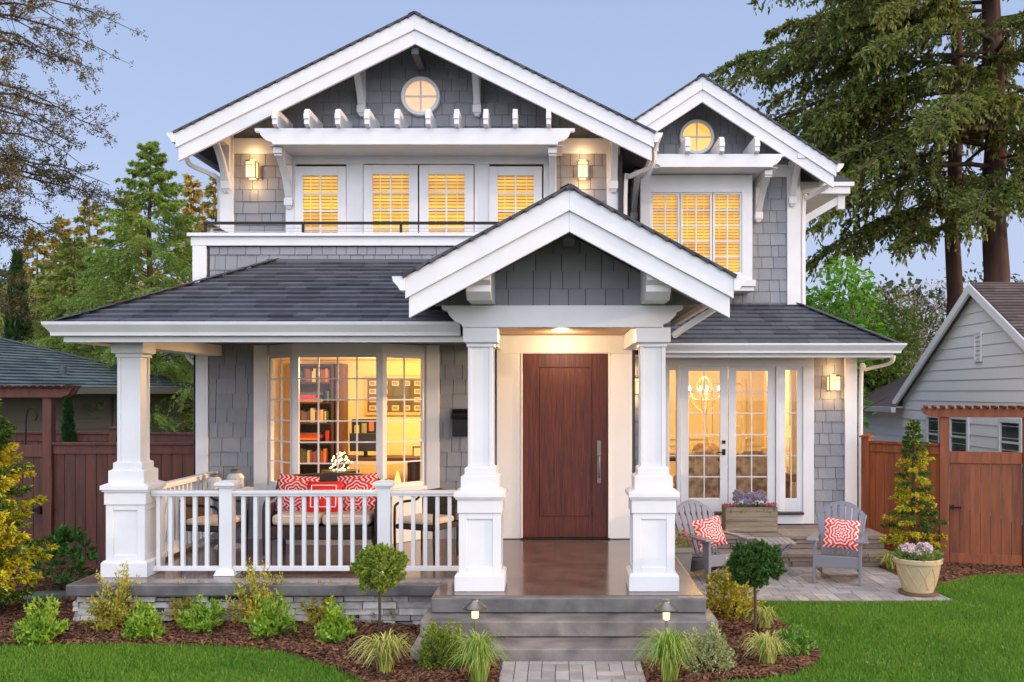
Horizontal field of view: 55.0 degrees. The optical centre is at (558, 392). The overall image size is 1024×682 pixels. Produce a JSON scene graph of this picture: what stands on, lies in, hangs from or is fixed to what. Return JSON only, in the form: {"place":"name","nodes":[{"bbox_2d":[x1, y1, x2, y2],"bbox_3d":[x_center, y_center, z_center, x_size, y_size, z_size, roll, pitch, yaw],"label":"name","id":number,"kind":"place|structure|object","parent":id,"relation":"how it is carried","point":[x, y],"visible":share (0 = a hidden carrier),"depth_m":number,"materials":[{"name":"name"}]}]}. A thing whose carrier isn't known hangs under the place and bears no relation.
{"place":"outdoors","nodes":[
{"label":"outdoors","id":0,"kind":"place"},
{"bbox_2d":[0,0,1023,337],"label":"sky","id":1,"kind":"structure","parent":0,"point":[197,57],"materials":[{"name":"blue"}]},
{"bbox_2d":[2,572,1023,681],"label":"lawn ground","id":2,"kind":"structure","parent":0,"point":[780,679],"depth_m":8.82,"materials":[{"name":"plant"}]},
{"bbox_2d":[0,639,365,681],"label":"lawn","id":3,"kind":"structure","parent":2,"relation":"on","point":[27,659],"depth_m":8.45,"materials":[{"name":"green plant"}]},
{"bbox_2d":[0,566,501,681],"bbox_3d":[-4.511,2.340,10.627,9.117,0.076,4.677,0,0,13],"label":"bark mulch","id":4,"kind":"object","parent":2,"relation":"on","point":[171,633],"visible":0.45,"depth_m":9.28,"materials":[{"name":"brown wood"}]},
{"bbox_2d":[0,399,59,604],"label":"golden conifer","id":5,"kind":"object","parent":4,"relation":"on","point":[11,559],"visible":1,"depth_m":10.37,"materials":[{"name":"yellow plant"}]},
{"bbox_2d":[0,385,80,569],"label":"garden arbor","id":6,"kind":"object","parent":4,"relation":"on","point":[48,394],"visible":0.94,"depth_m":12.99,"materials":[{"name":"brown wood"}]},
{"bbox_2d":[0,445,53,568],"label":"garden gate","id":7,"kind":"structure","parent":6,"relation":"attached to","point":[32,454],"depth_m":13.05,"materials":[{"name":"brown wood"}]},
{"bbox_2d":[9,594,71,646],"bbox_3d":[-4.875,2.134,9.266,0.486,0.475,0.509,0,0,0],"label":"leafy shrub","id":8,"kind":"object","parent":4,"relation":"on","point":[38,626],"visible":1,"depth_m":9.18,"materials":[{"name":"green plant"}]},
{"bbox_2d":[31,523,98,588],"bbox_3d":[-5.874,1.959,11.686,0.856,0.820,0.790,0,0,38],"label":"rhododendron","id":9,"kind":"object","parent":4,"relation":"on","point":[63,534],"visible":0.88,"depth_m":11.63,"materials":[{"name":"green plant"}]},
{"bbox_2d":[81,561,140,632],"bbox_3d":[-4.453,2.033,9.793,0.560,0.702,0.664,0,0,-37],"label":"nandina","id":10,"kind":"object","parent":4,"relation":"on","point":[110,614],"visible":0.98,"depth_m":9.71,"materials":[{"name":"yellow plant"}]},
{"bbox_2d":[52,442,193,568],"bbox_3d":[-5.790,1.552,13.055,1.860,1.775,0.110,0,0,0],"label":"wooden fence","id":11,"kind":"object","parent":4,"relation":"on","point":[81,469],"visible":0.39,"depth_m":13.05,"materials":[{"name":"brown wood"}]},
{"bbox_2d":[120,599,166,640],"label":"leafy shrub","id":12,"kind":"object","parent":4,"relation":"on","point":[146,625],"visible":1,"depth_m":9.30,"materials":[{"name":"green plant"}]},
{"bbox_2d":[158,577,200,622],"bbox_3d":[-3.828,2.140,10.069,0.455,0.490,0.499,0,0,31],"label":"nandina","id":13,"kind":"object","parent":4,"relation":"on","point":[176,615],"visible":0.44,"depth_m":9.95,"materials":[{"name":"yellow plant"}]},
{"bbox_2d":[177,594,227,634],"bbox_3d":[-3.526,2.192,9.690,0.458,0.390,0.543,0,0,0],"label":"leafy shrub","id":14,"kind":"object","parent":4,"relation":"on","point":[201,617],"visible":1,"depth_m":9.62,"materials":[{"name":"green plant"}]},
{"bbox_2d":[222,558,293,626],"bbox_3d":[-3.038,2.024,9.927,0.705,0.712,0.702,0,0,37],"label":"nandina","id":15,"kind":"object","parent":4,"relation":"on","point":[248,601],"visible":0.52,"depth_m":9.83,"materials":[{"name":"green plant"}]},
{"bbox_2d":[241,589,299,638],"bbox_3d":[-2.795,2.151,9.450,0.567,0.518,0.520,0,0,-24],"label":"leafy shrub","id":16,"kind":"object","parent":4,"relation":"on","point":[268,623],"visible":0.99,"depth_m":9.39,"materials":[{"name":"green plant"}]},
{"bbox_2d":[296,579,341,624],"bbox_3d":[-2.409,2.149,10.013,0.502,0.491,0.485,0,0,-34],"label":"nandina","id":17,"kind":"object","parent":4,"relation":"on","point":[316,617],"visible":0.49,"depth_m":9.89,"materials":[{"name":"yellow plant"}]},
{"bbox_2d":[313,598,358,644],"bbox_3d":[-2.103,2.180,9.255,0.455,0.438,0.400,0,0,-34],"label":"leafy shrub","id":18,"kind":"object","parent":4,"relation":"on","point":[332,628],"visible":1,"depth_m":9.23,"materials":[{"name":"green plant"}]},
{"bbox_2d":[349,542,410,639],"bbox_3d":[-1.706,1.879,9.291,0.572,0.943,0.560,0,0,-41],"label":"topiary tree","id":19,"kind":"object","parent":4,"relation":"on","point":[375,562],"visible":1,"depth_m":9.18,"materials":[{"name":"green plant"}]},
{"bbox_2d":[342,628,425,673],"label":"ornamental grass","id":20,"kind":"object","parent":4,"relation":"on","point":[388,652],"depth_m":8.19,"materials":[{"name":"green plant"}]},
{"bbox_2d":[417,618,466,670],"bbox_3d":[-0.999,2.161,8.422,0.475,0.440,0.518,0,0,0],"label":"boxwood shrub","id":21,"kind":"object","parent":4,"relation":"on","point":[428,657],"visible":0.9,"depth_m":8.34,"materials":[{"name":"green plant"}]},
{"bbox_2d":[439,628,515,681],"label":"ornamental grass","id":22,"kind":"object","parent":4,"relation":"on","point":[478,652],"depth_m":7.89,"materials":[{"name":"green plant"}]},
{"bbox_2d":[641,598,820,681],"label":"bark mulch","id":23,"kind":"object","parent":2,"relation":"on","point":[761,668],"visible":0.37,"depth_m":8.52,"materials":[{"name":"brown wood"}]},
{"bbox_2d":[618,627,708,681],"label":"ornamental grass","id":24,"kind":"object","parent":23,"relation":"on","point":[668,644],"depth_m":7.91,"materials":[{"name":"green plant"}]},
{"bbox_2d":[678,620,738,673],"bbox_3d":[1.270,2.173,8.358,0.520,0.423,0.580,0,0,0],"label":"boxwood shrub","id":25,"kind":"object","parent":23,"relation":"on","point":[720,652],"visible":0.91,"depth_m":8.28,"materials":[{"name":"green plant"}]},
{"bbox_2d":[700,556,766,620],"bbox_3d":[1.835,2.013,10.309,0.712,0.774,0.612,0,0,36],"label":"variegated shrub","id":26,"kind":"object","parent":23,"relation":"on","point":[731,606],"visible":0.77,"depth_m":10.22,"materials":[{"name":"yellow plant"}]},
{"bbox_2d":[724,539,787,637],"bbox_3d":[1.869,1.869,9.320,0.600,0.963,0.630,0,0,0],"label":"topiary tree","id":27,"kind":"object","parent":23,"relation":"on","point":[763,570],"visible":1,"depth_m":9.21,"materials":[{"name":"green plant"}]},
{"bbox_2d":[738,606,781,627],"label":"ornamental grass","id":28,"kind":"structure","parent":23,"relation":"on","point":[765,617],"depth_m":9.72,"materials":[{"name":"plant"}]},
{"bbox_2d":[735,630,802,664],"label":"ornamental grass","id":29,"kind":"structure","parent":23,"relation":"on","point":[768,649],"depth_m":8.44,"materials":[{"name":"plant"}]},
{"bbox_2d":[778,623,817,656],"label":"leafy shrub","id":30,"kind":"object","parent":23,"relation":"on","point":[802,637],"visible":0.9,"depth_m":8.75,"materials":[{"name":"green plant"}]},
{"bbox_2d":[761,601,940,602],"bbox_3d":[2.930,2.380,12.540,3.100,0.040,2.920,0,0,0],"label":"patio base","id":31,"kind":"object","parent":2,"relation":"on","point":[849,601],"visible":0.07,"depth_m":11.08,"materials":[{"name":"grey stone"}]},
{"bbox_2d":[690,567,952,600],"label":"patio","id":32,"kind":"structure","parent":31,"relation":"on","point":[840,584],"depth_m":11.87,"materials":[{"name":"grey stone"}]},
{"bbox_2d":[675,545,693,574],"bbox_3d":[1.531,2.144,12.300,0.290,0.408,0.290,0,0,0],"label":"square pot","id":33,"kind":"object","parent":32,"relation":"on","point":[683,554],"visible":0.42,"depth_m":12.18,"materials":[{"name":"beige"}]},
{"bbox_2d":[675,500,754,583],"bbox_3d":[1.921,1.883,12.513,0.744,0.930,0.956,0,0,-24],"label":"adirondack chair","id":34,"kind":"object","parent":32,"relation":"on","point":[709,562],"visible":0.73,"depth_m":12.67,"materials":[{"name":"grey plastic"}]},
{"bbox_2d":[691,515,727,549],"bbox_3d":[1.899,1.770,12.380,0.410,0.380,0.140,-9,-16,-24],"label":"throw pillow","id":35,"kind":"object","parent":34,"relation":"on","point":[710,528],"visible":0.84,"depth_m":12.33,"materials":[{"name":"red fabric"}]},
{"bbox_2d":[755,537,795,575],"bbox_3d":[2.805,2.138,12.740,0.465,0.439,0.480,0,0,0],"label":"folding table","id":36,"kind":"object","parent":32,"relation":"on","point":[779,541],"visible":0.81,"depth_m":12.61,"materials":[{"name":"grey wood"}]},
{"bbox_2d":[806,501,868,585],"bbox_3d":[3.535,1.883,12.365,0.744,0.930,0.956,0,0,20],"label":"adirondack chair","id":37,"kind":"object","parent":32,"relation":"on","point":[822,560],"visible":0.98,"depth_m":12.50,"materials":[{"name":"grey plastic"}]},
{"bbox_2d":[822,517,860,550],"bbox_3d":[3.531,1.770,12.260,0.430,0.380,0.140,4,-19,20],"label":"throw pillow","id":38,"kind":"object","parent":37,"relation":"on","point":[843,534],"visible":0.95,"depth_m":12.21,"materials":[{"name":"red fabric"}]},
{"bbox_2d":[893,554,942,596],"bbox_3d":[4.190,2.136,11.450,0.550,0.422,0.550,0,0,0],"label":"garden pot","id":39,"kind":"object","parent":32,"relation":"on","point":[917,578],"visible":0.91,"depth_m":11.27,"materials":[{"name":"beige ceramic"}]},
{"bbox_2d":[891,542,945,562],"bbox_3d":[4.193,1.861,11.444,0.602,0.242,0.608,0,0,0],"label":"cyclamen","id":40,"kind":"object","parent":39,"relation":"on","point":[909,551],"visible":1,"depth_m":11.37,"materials":[{"name":"pink plant"}]},
{"bbox_2d":[499,661,645,681],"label":"path","id":41,"kind":"structure","parent":0,"point":[573,670],"depth_m":8.25,"materials":[{"name":"grey stone"}]},
{"bbox_2d":[721,460,1011,548],"bbox_3d":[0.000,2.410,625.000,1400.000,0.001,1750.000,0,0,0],"label":"ground","id":42,"kind":"structure","parent":0,"point":[949,513],"depth_m":18.43,"materials":[{"name":"soil"}]},
{"bbox_2d":[0,248,35,344],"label":"cypress tree","id":43,"kind":"object","parent":42,"relation":"on","point":[16,327],"visible":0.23,"depth_m":24.88,"materials":[{"name":"green plant"}]},
{"bbox_2d":[0,227,64,326],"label":"distant conifer","id":44,"kind":"object","parent":42,"relation":"on","point":[40,250],"visible":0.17,"depth_m":49.73,"materials":[{"name":"green plant"}]},
{"bbox_2d":[34,215,85,308],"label":"distant conifer","id":45,"kind":"object","parent":42,"relation":"on","point":[53,247],"visible":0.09,"depth_m":51.76,"materials":[{"name":"orange plant"}]},
{"bbox_2d":[59,383,76,441],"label":"cypress tree","id":46,"kind":"object","parent":42,"relation":"on","point":[68,433],"visible":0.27,"depth_m":15.85,"materials":[{"name":"green plant"}]},
{"bbox_2d":[0,0,148,339],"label":"sparse tree","id":47,"kind":"object","parent":42,"relation":"on","point":[10,166],"visible":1,"depth_m":14.85,"materials":[{"name":"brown plant"}]},
{"bbox_2d":[14,235,156,372],"bbox_3d":[-13.613,-0.929,27.523,6.054,6.945,5.213,0,0,0],"label":"fir tree","id":48,"kind":"object","parent":42,"relation":"on","point":[71,276],"visible":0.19,"depth_m":27.21,"materials":[{"name":"green plant"}]},
{"bbox_2d":[0,249,170,359],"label":"broadleaf tree","id":49,"kind":"object","parent":42,"relation":"on","point":[33,305],"visible":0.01,"depth_m":32.54,"materials":[{"name":"green plant"}]},
{"bbox_2d":[55,197,119,302],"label":"distant conifer","id":50,"kind":"object","parent":42,"relation":"on","point":[80,231],"visible":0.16,"depth_m":49.70,"materials":[{"name":"green plant"}]},
{"bbox_2d":[0,337,193,431],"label":"neighbour house","id":51,"kind":"structure","parent":42,"relation":"on","point":[21,363],"depth_m":21.04,"materials":[{"name":"grey"}]},
{"bbox_2d":[2,425,193,451],"bbox_3d":[-7.199,1.505,15.905,4.639,1.930,0.160,0,0,7],"label":"wooden fence","id":52,"kind":"object","parent":42,"relation":"on","point":[34,437],"visible":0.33,"depth_m":15.90,"materials":[{"name":"brown wood"}]},
{"bbox_2d":[20,141,200,431],"bbox_3d":[-10.289,-1.938,24.104,7.423,8.780,7.790,0,0,37],"label":"fir tree","id":53,"kind":"object","parent":42,"relation":"on","point":[167,209],"visible":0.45,"depth_m":24.00,"materials":[{"name":"green plant"}]},
{"bbox_2d":[165,172,210,287],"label":"distant conifer","id":54,"kind":"object","parent":42,"relation":"on","point":[191,209],"visible":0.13,"depth_m":45.87,"materials":[{"name":"yellow plant"}]},
{"bbox_2d":[186,173,219,281],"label":"distant conifer","id":55,"kind":"object","parent":42,"relation":"on","point":[210,190],"visible":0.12,"depth_m":43.79,"materials":[{"name":"yellow plant"}]},
{"bbox_2d":[41,11,906,662],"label":"house","id":56,"kind":"structure","parent":42,"relation":"on","point":[435,215],"depth_m":12.98,"materials":[{"name":"grey wood"}]},
{"bbox_2d":[179,496,248,562],"bbox_3d":[-4.036,1.545,11.496,0.549,0.790,0.614,0,0,15],"label":"wicker chair","id":57,"kind":"object","parent":56,"relation":"on","point":[214,522],"visible":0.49,"depth_m":11.39,"materials":[{"name":"beige wicker"}]},
{"bbox_2d":[244,158,261,180],"bbox_3d":[-4.323,-3.147,13.868,0.186,0.295,0.228,0,0,0],"label":"wall lantern","id":58,"kind":"object","parent":56,"relation":"attached to","point":[252,169],"depth_m":13.78,"materials":[{"name":"glass"}]},
{"bbox_2d":[268,353,292,485],"bbox_3d":[-3.591,0.365,12.716,0.050,1.730,0.768,0,0,-39],"label":"bay window","id":59,"kind":"structure","parent":56,"relation":"in","point":[271,357],"depth_m":12.95,"materials":[{"name":"white paint"}]},
{"bbox_2d":[300,364,334,473],"bbox_3d":[-3.935,0.715,15.950,0.630,2.350,0.400,0,0,0],"label":"bookcase","id":60,"kind":"object","parent":56,"relation":"on","point":[311,427],"visible":0.3,"depth_m":16.13,"materials":[{"name":"brown wood"}]},
{"bbox_2d":[295,166,345,232],"bbox_3d":[-3.380,-2.620,13.940,0.720,1.160,0.080,0,0,0],"label":"window","id":61,"kind":"structure","parent":56,"relation":"in","point":[300,171],"depth_m":13.90,"materials":[{"name":"glass"}]},
{"bbox_2d":[262,472,387,556],"bbox_3d":[-2.800,1.465,11.850,1.376,0.950,0.700,0,0,0],"label":"loveseat","id":62,"kind":"object","parent":56,"relation":"on","point":[371,514],"visible":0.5,"depth_m":11.55,"materials":[{"name":"wicker"}]},
{"bbox_2d":[275,473,319,510],"bbox_3d":[-3.200,1.240,11.980,0.500,0.460,0.160,5,-12,0],"label":"throw pillow","id":63,"kind":"object","parent":62,"relation":"on","point":[288,482],"visible":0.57,"depth_m":11.93,"materials":[{"name":"red fabric"}]},
{"bbox_2d":[307,481,342,511],"bbox_3d":[-2.830,1.258,11.833,0.430,0.380,0.154,0,-14,0],"label":"throw pillow","id":64,"kind":"object","parent":62,"relation":"on","point":[316,485],"visible":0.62,"depth_m":11.79,"materials":[{"name":"red fabric"}]},
{"bbox_2d":[337,473,377,510],"bbox_3d":[-2.450,1.230,11.980,0.500,0.460,0.160,-5,-12,0],"label":"throw pillow","id":65,"kind":"object","parent":62,"relation":"on","point":[361,482],"visible":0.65,"depth_m":11.93,"materials":[{"name":"red fabric"}]},
{"bbox_2d":[293,353,381,479],"bbox_3d":[-2.800,0.365,12.425,1.116,1.730,0.050,0,0,0],"label":"bay window","id":66,"kind":"structure","parent":56,"relation":"in","point":[296,356],"depth_m":12.40,"materials":[{"name":"white paint"}]},
{"bbox_2d":[335,364,347,468],"bbox_3d":[-3.535,0.715,15.970,0.130,2.350,0.360,0,0,0],"label":"tall cabinet","id":67,"kind":"object","parent":56,"relation":"on","point":[343,406],"visible":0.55,"depth_m":15.80,"materials":[{"name":"brown wood"}]},
{"bbox_2d":[335,455,419,468],"bbox_3d":[-2.675,1.450,15.450,1.550,0.880,0.700,0,0,0],"label":"desk","id":68,"kind":"object","parent":56,"relation":"on","point":[389,458],"visible":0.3,"depth_m":15.12,"materials":[{"name":"brown wood"}]},
{"bbox_2d":[350,433,375,456],"bbox_3d":[-3.020,0.825,15.320,0.480,0.369,0.200,0,0,0],"label":"monitor","id":69,"kind":"object","parent":68,"relation":"on","point":[366,437],"visible":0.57,"depth_m":15.28,"materials":[{"name":"black"}]},
{"bbox_2d":[363,165,417,232],"bbox_3d":[-2.385,-2.290,13.940,0.770,1.860,0.080,0,0,0],"label":"balcony door","id":70,"kind":"structure","parent":56,"relation":"in","point":[370,172],"depth_m":13.90,"materials":[{"name":"white paint"}]},
{"bbox_2d":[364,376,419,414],"bbox_3d":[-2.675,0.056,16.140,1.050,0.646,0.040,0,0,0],"label":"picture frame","id":71,"kind":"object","parent":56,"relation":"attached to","point":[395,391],"visible":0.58,"depth_m":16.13,"materials":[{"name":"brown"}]},
{"bbox_2d":[382,353,425,487],"bbox_3d":[-2.010,0.365,12.716,0.050,1.730,0.768,0,0,39],"label":"bay window","id":72,"kind":"structure","parent":56,"relation":"in","point":[422,357],"depth_m":12.71,"materials":[{"name":"white paint"}]},
{"bbox_2d":[401,76,440,116],"bbox_3d":[-1.965,-4.205,13.945,0.564,0.564,0.070,0,0,0],"label":"round window","id":73,"kind":"structure","parent":56,"relation":"in","point":[419,94],"depth_m":13.96,"materials":[{"name":"glass"}]},
{"bbox_2d":[393,488,458,561],"bbox_3d":[-1.557,1.545,11.587,0.614,0.790,0.549,0,0,28],"label":"wicker chair","id":74,"kind":"object","parent":56,"relation":"on","point":[431,516],"visible":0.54,"depth_m":11.53,"materials":[{"name":"beige wicker"}]},
{"bbox_2d":[419,165,473,232],"bbox_3d":[-1.595,-2.290,13.940,0.770,1.860,0.080,0,0,0],"label":"balcony door","id":75,"kind":"structure","parent":56,"relation":"in","point":[426,172],"depth_m":13.90,"materials":[{"name":"white paint"}]},
{"bbox_2d":[451,409,467,435],"bbox_3d":[-1.300,0.401,12.913,0.220,0.358,0.124,0,0,0],"label":"mailbox","id":76,"kind":"object","parent":56,"relation":"attached to","point":[459,417],"visible":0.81,"depth_m":12.87,"materials":[{"name":"black metal"}]},
{"bbox_2d":[489,166,541,226],"bbox_3d":[-0.615,-2.620,13.940,0.750,1.160,0.080,0,0,0],"label":"window","id":77,"kind":"structure","parent":56,"relation":"in","point":[494,171],"depth_m":13.90,"materials":[{"name":"yellow glass"}]},
{"bbox_2d":[523,354,607,536],"bbox_3d":[0.085,0.702,12.962,1.126,2.435,0.177,0,0,0],"label":"front door","id":78,"kind":"structure","parent":56,"relation":"in","point":[565,396],"depth_m":12.99,"materials":[{"name":"brown wood"}]},
{"bbox_2d":[651,193,679,242],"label":"window","id":79,"kind":"structure","parent":56,"relation":"in","point":[657,199],"depth_m":15.51,"materials":[{"name":"yellow glass"}]},
{"bbox_2d":[680,193,711,260],"bbox_3d":[2.160,-2.522,15.490,0.500,1.323,0.100,0,0,0],"label":"window","id":80,"kind":"structure","parent":56,"relation":"in","point":[687,199],"depth_m":15.51,"materials":[{"name":"yellow glass"}]},
{"bbox_2d":[674,450,718,497],"bbox_3d":[2.183,1.380,15.667,0.540,0.920,0.570,0,0,-20],"label":"dining chair","id":81,"kind":"object","parent":56,"relation":"on","point":[696,484],"visible":0.58,"depth_m":15.39,"materials":[{"name":"beige fabric"}]},
{"bbox_2d":[679,119,714,153],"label":"round window","id":82,"kind":"structure","parent":56,"relation":"in","point":[701,134],"depth_m":15.86,"materials":[{"name":"yellow glass"}]},
{"bbox_2d":[681,367,727,510],"bbox_3d":[2.175,0.703,14.677,0.700,2.165,0.095,0,0,0],"label":"french door","id":83,"kind":"structure","parent":56,"relation":"in","point":[715,504],"depth_m":14.68,"materials":[{"name":"white paint"}]},
{"bbox_2d":[707,379,745,452],"bbox_3d":[3.275,0.790,19.165,0.750,2.100,0.030,0,0,0],"label":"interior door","id":84,"kind":"structure","parent":56,"relation":"in","point":[713,420],"depth_m":19.16,"materials":[{"name":"beige wood"}]},
{"bbox_2d":[712,193,741,272],"bbox_3d":[2.650,-2.522,15.490,0.460,1.323,0.100,0,0,0],"label":"window","id":85,"kind":"structure","parent":56,"relation":"in","point":[732,262],"depth_m":15.52,"materials":[{"name":"yellow glass"}]},
{"bbox_2d":[722,504,777,531],"bbox_3d":[2.716,1.794,14.000,0.735,0.347,0.340,0,0,0],"label":"planter box","id":86,"kind":"object","parent":56,"relation":"on","point":[750,519],"visible":0.92,"depth_m":13.83,"materials":[{"name":"brown wood"}]},
{"bbox_2d":[732,489,774,511],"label":"hydrangea","id":87,"kind":"object","parent":86,"relation":"in","point":[749,497],"visible":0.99,"depth_m":13.93,"materials":[{"name":"purple plant"}]},
{"bbox_2d":[736,450,766,495],"bbox_3d":[3.068,1.380,15.715,0.540,0.920,0.570,0,0,2],"label":"dining chair","id":88,"kind":"object","parent":56,"relation":"on","point":[743,467],"visible":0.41,"depth_m":15.43,"materials":[{"name":"beige fabric"}]},
{"bbox_2d":[728,367,774,503],"bbox_3d":[2.885,0.703,14.703,0.700,2.165,0.045,0,0,0],"label":"french door","id":89,"kind":"structure","parent":56,"relation":"in","point":[732,391],"depth_m":14.68,"materials":[{"name":"white paint"}]},
{"bbox_2d":[806,253,896,435],"bbox_3d":[5.588,-0.268,20.810,3.248,5.316,3.827,0,0,0],"label":"maple tree","id":90,"kind":"object","parent":42,"relation":"on","point":[848,282],"visible":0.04,"depth_m":20.49,"materials":[{"name":"green plant"}]},
{"bbox_2d":[707,0,1023,282],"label":"giant conifer","id":91,"kind":"object","parent":42,"relation":"on","point":[935,122],"visible":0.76,"depth_m":24.56,"materials":[{"name":"green plant"}]},
{"bbox_2d":[717,0,1023,316],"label":"giant conifer","id":92,"kind":"object","parent":42,"relation":"on","point":[1012,57],"visible":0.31,"depth_m":25.71,"materials":[{"name":"green plant"}]},
{"bbox_2d":[809,270,946,378],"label":"distant wood","id":93,"kind":"object","parent":42,"relation":"on","point":[909,273],"visible":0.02,"depth_m":63.63,"materials":[{"name":"green plant"}]},
{"bbox_2d":[838,273,943,472],"bbox_3d":[9.608,-0.503,29.901,6.087,6.299,6.247,0,0,0],"label":"broadleaf tree","id":94,"kind":"object","parent":42,"relation":"on","point":[901,334],"visible":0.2,"depth_m":29.24,"materials":[{"name":"green plant"}]},
{"bbox_2d":[847,267,968,379],"bbox_3d":[14.502,-1.139,40.049,8.610,7.558,9.197,0,0,0],"label":"blossom tree","id":95,"kind":"object","parent":42,"relation":"on","point":[923,328],"visible":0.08,"depth_m":39.54,"materials":[{"name":"green plant"}]},
{"bbox_2d":[858,282,1023,521],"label":"neighbour house","id":96,"kind":"structure","parent":42,"relation":"on","point":[972,354],"depth_m":20.00,"materials":[{"name":"white wood"}]},
{"bbox_2d":[925,414,938,442],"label":"window","id":97,"kind":"structure","parent":96,"relation":"in","point":[930,435],"depth_m":22.08,"materials":[{"name":"white paint"}]},
{"bbox_2d":[949,417,969,456],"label":"window","id":98,"kind":"structure","parent":96,"relation":"in","point":[956,427],"depth_m":20.58,"materials":[{"name":"white paint"}]},
{"bbox_2d":[997,417,1021,467],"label":"window","id":99,"kind":"structure","parent":96,"relation":"in","point":[1005,431],"depth_m":18.27,"materials":[{"name":"white paint"}]},
{"bbox_2d":[879,548,1023,583],"bbox_3d":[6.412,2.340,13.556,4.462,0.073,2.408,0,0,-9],"label":"bark mulch","id":100,"kind":"object","parent":42,"relation":"on","point":[972,572],"visible":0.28,"depth_m":12.93,"materials":[{"name":"brown wood"}]},
{"bbox_2d":[859,433,939,555],"bbox_3d":[4.852,1.510,13.968,0.160,1.820,1.199,0,0,-42],"label":"wooden fence","id":101,"kind":"object","parent":100,"relation":"on","point":[879,461],"visible":0.46,"depth_m":14.13,"materials":[{"name":"orange wood"}]},
{"bbox_2d":[878,419,947,547],"bbox_3d":[4.651,1.354,12.894,0.872,2.016,0.812,0,0,19],"label":"golden conifer","id":102,"kind":"object","parent":100,"relation":"on","point":[906,507],"visible":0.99,"depth_m":12.86,"materials":[{"name":"yellow plant"}]},
{"bbox_2d":[921,405,1023,565],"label":"garden arbor","id":103,"kind":"object","parent":100,"relation":"on","point":[943,413],"visible":0.98,"depth_m":13.43,"materials":[{"name":"orange wood"}]},
{"bbox_2d":[949,451,1021,565],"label":"garden gate","id":104,"kind":"structure","parent":103,"relation":"attached to","point":[969,506],"depth_m":13.35,"materials":[{"name":"orange wood"}]},
{"bbox_2d":[884,261,1023,372],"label":"broadleaf tree","id":105,"kind":"object","parent":42,"relation":"on","point":[942,291],"visible":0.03,"depth_m":46.87,"materials":[{"name":"green plant"}]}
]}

